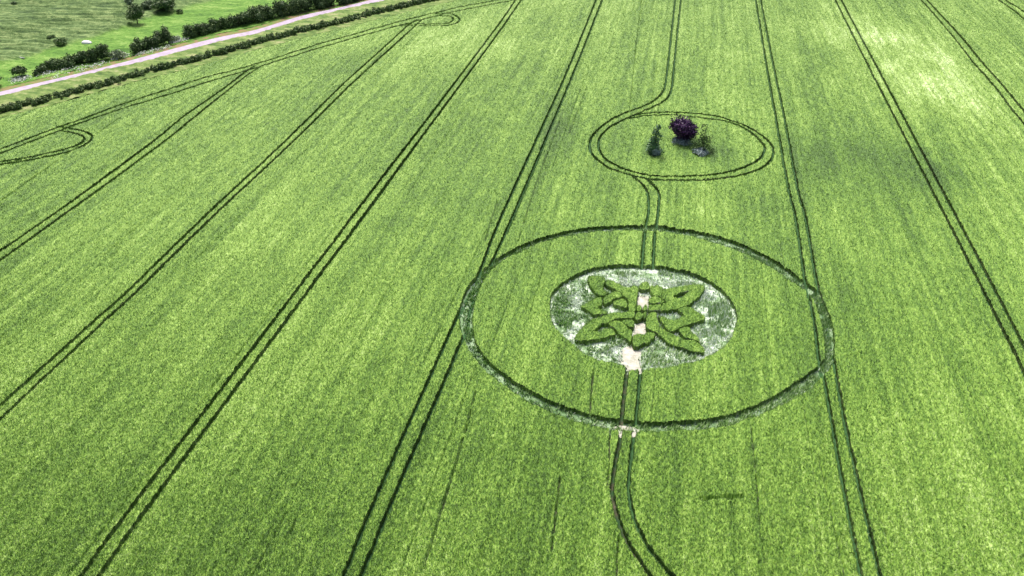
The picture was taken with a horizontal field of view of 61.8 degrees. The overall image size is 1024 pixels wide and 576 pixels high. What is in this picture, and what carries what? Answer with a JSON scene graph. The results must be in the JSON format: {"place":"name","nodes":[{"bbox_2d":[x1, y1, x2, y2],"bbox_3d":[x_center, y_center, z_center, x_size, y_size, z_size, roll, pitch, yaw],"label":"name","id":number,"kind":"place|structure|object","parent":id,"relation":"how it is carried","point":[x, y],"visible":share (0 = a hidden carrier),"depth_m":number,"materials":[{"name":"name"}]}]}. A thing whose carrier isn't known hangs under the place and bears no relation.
{"place":"outdoors","nodes":[
{"label":"outdoors","id":0,"kind":"place"},
{"bbox_2d":[0,0,337,87],"bbox_3d":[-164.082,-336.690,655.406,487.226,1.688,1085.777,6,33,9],"label":"meadow","id":1,"kind":"structure","parent":0,"point":[27,27],"depth_m":237.97,"materials":[{"name":"green plant"}]},
{"bbox_2d":[9,64,27,75],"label":"bush","id":2,"kind":"object","parent":1,"relation":"on","point":[18,69],"visible":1,"depth_m":200.52,"materials":[{"name":"green plant"}]},
{"bbox_2d":[53,37,67,44],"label":"scrub bush","id":3,"kind":"object","parent":1,"relation":"on","point":[58,41],"visible":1,"depth_m":221.95,"materials":[{"name":"green plant"}]},
{"bbox_2d":[82,40,91,43],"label":"bale","id":4,"kind":"object","parent":1,"relation":"on","point":[86,42],"visible":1,"depth_m":223.87},
{"bbox_2d":[108,49,126,58],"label":"bush","id":5,"kind":"object","parent":1,"relation":"on","point":[116,53],"visible":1,"depth_m":212.76,"materials":[{"name":"green plant"}]},
{"bbox_2d":[123,0,133,4],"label":"scrub bush","id":6,"kind":"object","parent":1,"relation":"on","point":[128,2],"visible":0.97,"depth_m":254.68,"materials":[{"name":"green plant"}]},
{"bbox_2d":[124,3,144,23],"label":"hawthorn tree","id":7,"kind":"object","parent":1,"relation":"on","point":[134,11],"visible":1,"depth_m":238.03,"materials":[{"name":"green plant"}]},
{"bbox_2d":[139,0,152,8],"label":"scrub bush","id":8,"kind":"object","parent":1,"relation":"on","point":[144,4],"visible":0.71,"depth_m":250.99,"materials":[{"name":"green plant"}]},
{"bbox_2d":[147,0,176,11],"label":"hawthorn tree","id":9,"kind":"object","parent":1,"relation":"on","point":[162,4],"visible":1,"depth_m":248.04,"materials":[{"name":"green plant"}]},
{"bbox_2d":[170,35,180,41],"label":"bush","id":10,"kind":"object","parent":1,"relation":"on","point":[176,38],"visible":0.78,"depth_m":225.19,"materials":[{"name":"green plant"}]},
{"bbox_2d":[0,0,367,91],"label":"reddish verge","id":11,"kind":"structure","parent":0,"point":[175,46],"depth_m":222.74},
{"bbox_2d":[0,0,383,94],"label":"road","id":12,"kind":"structure","parent":0,"point":[167,52],"depth_m":221.87,"materials":[{"name":"grey asphalt"}]},
{"bbox_2d":[0,0,454,116],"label":"verge","id":13,"kind":"structure","parent":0,"point":[58,86],"depth_m":214.51,"materials":[{"name":"green plant"}]},
{"bbox_2d":[0,0,1023,575],"bbox_3d":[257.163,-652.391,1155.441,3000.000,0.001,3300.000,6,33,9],"label":"ground","id":14,"kind":"structure","parent":0,"point":[490,260],"depth_m":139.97,"materials":[{"name":"green plant"}]},
{"bbox_2d":[32,43,111,75],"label":"hedge","id":15,"kind":"object","parent":14,"relation":"on","point":[100,51],"visible":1,"depth_m":208.39,"materials":[{"name":"green plant"}]},
{"bbox_2d":[0,68,147,112],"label":"hedge","id":16,"kind":"object","parent":14,"relation":"on","point":[45,98],"visible":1,"depth_m":190.95,"materials":[{"name":"green plant"}]},
{"bbox_2d":[8,37,190,82],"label":"wildflowers","id":17,"kind":"object","parent":14,"relation":"on","point":[27,76],"visible":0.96,"depth_m":206.65,"materials":[{"name":"white plant"}]},
{"bbox_2d":[128,25,174,52],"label":"hedge","id":18,"kind":"object","parent":14,"relation":"on","point":[163,36],"visible":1,"depth_m":219.96,"materials":[{"name":"green plant"}]},
{"bbox_2d":[181,8,255,37],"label":"hedge","id":19,"kind":"object","parent":14,"relation":"on","point":[204,28],"visible":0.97,"depth_m":232.63,"materials":[{"name":"green plant"}]},
{"bbox_2d":[241,0,336,23],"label":"hedge","id":20,"kind":"object","parent":14,"relation":"on","point":[266,12],"visible":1,"depth_m":244.84,"materials":[{"name":"green plant"}]},
{"bbox_2d":[146,0,435,71],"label":"hedge","id":21,"kind":"object","parent":14,"relation":"on","point":[268,37],"visible":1,"depth_m":228.31,"materials":[{"name":"green plant"}]},
{"bbox_2d":[89,2,514,568],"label":"wheel track","id":22,"kind":"structure","parent":14,"relation":"on","point":[309,275],"depth_m":128.50,"materials":[{"name":"green plant"}]},
{"bbox_2d":[104,0,521,572],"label":"wheel track","id":23,"kind":"structure","parent":14,"relation":"on","point":[311,288],"depth_m":118.15,"materials":[{"name":"green plant"}]},
{"bbox_2d":[336,0,358,4],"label":"hedge","id":24,"kind":"object","parent":14,"relation":"on","point":[341,2],"visible":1,"depth_m":257.37,"materials":[{"name":"green plant"}]},
{"bbox_2d":[344,2,595,575],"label":"wheel track","id":25,"kind":"structure","parent":14,"relation":"on","point":[432,373],"depth_m":112.81,"materials":[{"name":"green plant"}]},
{"bbox_2d":[362,4,600,575],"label":"wheel track","id":26,"kind":"structure","parent":14,"relation":"on","point":[416,447],"depth_m":110.00,"materials":[{"name":"green plant"}]},
{"bbox_2d":[610,368,649,575],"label":"wheel track","id":27,"kind":"structure","parent":14,"relation":"on","point":[619,446],"depth_m":92.31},
{"bbox_2d":[640,191,649,269],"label":"wheel track","id":28,"kind":"structure","parent":14,"relation":"on","point":[643,246],"depth_m":135.06,"materials":[{"name":"green plant"}]},
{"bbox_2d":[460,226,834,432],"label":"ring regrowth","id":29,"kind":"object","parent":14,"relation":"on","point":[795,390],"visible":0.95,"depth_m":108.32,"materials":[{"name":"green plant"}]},
{"bbox_2d":[626,373,670,575],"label":"wheel track","id":30,"kind":"structure","parent":14,"relation":"on","point":[631,457],"depth_m":92.17,"materials":[{"name":"green plant"}]},
{"bbox_2d":[472,229,825,425],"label":"wheat ring","id":31,"kind":"object","parent":14,"relation":"on","point":[767,351],"visible":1,"depth_m":111.14,"materials":[{"name":"green plant"}]},
{"bbox_2d":[649,183,659,269],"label":"wheel track","id":32,"kind":"structure","parent":14,"relation":"on","point":[654,234],"depth_m":136.08,"materials":[{"name":"green plant"}]},
{"bbox_2d":[645,124,664,155],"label":"conifer tree","id":33,"kind":"object","parent":14,"relation":"on","point":[653,143],"visible":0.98,"depth_m":160.31,"materials":[{"name":"green plant"}]},
{"bbox_2d":[652,148,661,155],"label":"silver shrub","id":34,"kind":"object","parent":14,"relation":"on","point":[656,151],"visible":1,"depth_m":160.60,"materials":[{"name":"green plant"}]},
{"bbox_2d":[597,0,764,179],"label":"wheel track","id":35,"kind":"structure","parent":14,"relation":"on","point":[672,87],"depth_m":199.50,"materials":[{"name":"green plant"}]},
{"bbox_2d":[670,136,691,145],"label":"silver shrub","id":36,"kind":"object","parent":14,"relation":"on","point":[682,141],"visible":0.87,"depth_m":165.31,"materials":[{"name":"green plant"}]},
{"bbox_2d":[589,0,773,182],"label":"wheel track","id":37,"kind":"structure","parent":14,"relation":"on","point":[665,85],"depth_m":200.73,"materials":[{"name":"green plant"}]},
{"bbox_2d":[668,113,700,139],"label":"purple tree","id":38,"kind":"object","parent":14,"relation":"on","point":[683,128],"visible":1,"depth_m":164.45,"materials":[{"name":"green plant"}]},
{"bbox_2d":[692,147,708,156],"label":"silver shrub","id":39,"kind":"object","parent":14,"relation":"on","point":[701,151],"visible":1,"depth_m":160.98,"materials":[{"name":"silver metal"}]},
{"bbox_2d":[689,124,714,153],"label":"young tree","id":40,"kind":"object","parent":14,"relation":"on","point":[703,143],"visible":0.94,"depth_m":161.55,"materials":[{"name":"green plant"}]},
{"bbox_2d":[755,0,860,575],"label":"wheel track","id":41,"kind":"structure","parent":14,"relation":"on","point":[838,467],"depth_m":109.25,"materials":[{"name":"green plant"}]},
{"bbox_2d":[760,0,879,575],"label":"wheel track","id":42,"kind":"structure","parent":14,"relation":"on","point":[849,452],"depth_m":106.25,"materials":[{"name":"green plant"}]},
{"bbox_2d":[839,10,1023,376],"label":"wheel track","id":43,"kind":"structure","parent":14,"relation":"on","point":[954,236],"depth_m":127.78,"materials":[{"name":"green plant"}]},
{"bbox_2d":[846,11,1023,350],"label":"wheel track","id":44,"kind":"structure","parent":14,"relation":"on","point":[957,222],"depth_m":132.36,"materials":[{"name":"green plant"}]},
{"bbox_2d":[550,264,736,369],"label":"clearing","id":45,"kind":"structure","parent":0,"point":[612,309],"depth_m":117.75,"materials":[{"name":"plant"}]},
{"bbox_2d":[581,296,607,317],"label":"crop petal","id":46,"kind":"object","parent":45,"relation":"on","point":[594,306],"visible":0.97,"depth_m":117.39,"materials":[{"name":"green plant"}]},
{"bbox_2d":[587,275,608,299],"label":"crop petal","id":47,"kind":"object","parent":45,"relation":"on","point":[596,284],"visible":1,"depth_m":122.29,"materials":[{"name":"green plant"}]},
{"bbox_2d":[574,310,634,343],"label":"crop petal","id":48,"kind":"object","parent":45,"relation":"on","point":[588,331],"visible":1,"depth_m":113.03,"materials":[{"name":"green plant"}]},
{"bbox_2d":[603,290,622,307],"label":"crop petal","id":49,"kind":"object","parent":45,"relation":"on","point":[610,297],"visible":0.97,"depth_m":119.45,"materials":[{"name":"green plant"}]},
{"bbox_2d":[608,319,631,345],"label":"crop petal","id":50,"kind":"object","parent":45,"relation":"on","point":[623,331],"visible":0.97,"depth_m":112.63,"materials":[{"name":"green plant"}]},
{"bbox_2d":[613,298,627,310],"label":"crop petal","id":51,"kind":"object","parent":45,"relation":"on","point":[621,303],"visible":0.99,"depth_m":118.10,"materials":[{"name":"green plant"}]},
{"bbox_2d":[605,279,638,313],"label":"crop petal","id":52,"kind":"object","parent":45,"relation":"on","point":[630,294],"visible":0.98,"depth_m":120.71,"materials":[{"name":"green plant"}]},
{"bbox_2d":[622,318,634,329],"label":"crop petal","id":53,"kind":"object","parent":45,"relation":"on","point":[629,323],"visible":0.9,"depth_m":114.11,"materials":[{"name":"green plant"}]},
{"bbox_2d":[619,346,641,373],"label":"chalk patch","id":54,"kind":"object","parent":45,"relation":"on","point":[631,357],"visible":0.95,"depth_m":108.42,"materials":[{"name":"beige soil"}]},
{"bbox_2d":[633,323,646,335],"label":"chalk patch","id":55,"kind":"object","parent":45,"relation":"on","point":[639,328],"visible":0.84,"depth_m":113.82,"materials":[{"name":"beige soil"}]},
{"bbox_2d":[634,311,646,323],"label":"crop petal","id":56,"kind":"object","parent":45,"relation":"on","point":[638,315],"visible":0.98,"depth_m":115.25,"materials":[{"name":"green plant"}]},
{"bbox_2d":[635,304,647,312],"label":"crop petal","id":57,"kind":"object","parent":45,"relation":"on","point":[639,308],"visible":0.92,"depth_m":116.99,"materials":[{"name":"green plant"}]},
{"bbox_2d":[637,296,648,311],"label":"chalk patch","id":58,"kind":"object","parent":45,"relation":"on","point":[642,301],"visible":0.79,"depth_m":119.57,"materials":[{"name":"white stone"}]},
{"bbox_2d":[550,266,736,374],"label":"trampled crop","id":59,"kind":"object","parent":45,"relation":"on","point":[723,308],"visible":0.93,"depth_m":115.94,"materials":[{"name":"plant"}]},
{"bbox_2d":[632,331,655,349],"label":"crop petal","id":60,"kind":"object","parent":45,"relation":"on","point":[638,339],"visible":1,"depth_m":110.92,"materials":[{"name":"green plant"}]},
{"bbox_2d":[639,281,649,292],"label":"crop petal","id":61,"kind":"object","parent":45,"relation":"on","point":[644,286],"visible":1,"depth_m":121.62,"materials":[{"name":"green plant"}]},
{"bbox_2d":[648,295,663,304],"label":"crop petal","id":62,"kind":"object","parent":45,"relation":"on","point":[655,299],"visible":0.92,"depth_m":118.71,"materials":[{"name":"green plant"}]},
{"bbox_2d":[645,312,704,355],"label":"crop petal","id":63,"kind":"object","parent":45,"relation":"on","point":[652,324],"visible":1,"depth_m":110.96,"materials":[{"name":"green plant"}]},
{"bbox_2d":[648,284,704,313],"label":"crop petal","id":64,"kind":"object","parent":45,"relation":"on","point":[672,300],"visible":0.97,"depth_m":119.64,"materials":[{"name":"green plant"}]},
{"bbox_2d":[658,306,705,333],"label":"crop petal","id":65,"kind":"object","parent":45,"relation":"on","point":[690,315],"visible":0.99,"depth_m":114.61,"materials":[{"name":"green plant"}]},
{"bbox_2d":[678,326,699,342],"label":"crop petal","id":66,"kind":"object","parent":45,"relation":"on","point":[686,332],"visible":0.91,"depth_m":111.83,"materials":[{"name":"green plant"}]},
{"bbox_2d":[456,227,836,434],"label":"ring path","id":67,"kind":"structure","parent":0,"point":[561,413],"depth_m":105.12,"materials":[{"name":"green plant"}]},
{"bbox_2d":[611,426,639,437],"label":"chalk patch","id":68,"kind":"object","parent":67,"relation":"on","point":[633,433],"visible":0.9,"depth_m":97.13,"materials":[{"name":"beige soil"}]}
]}

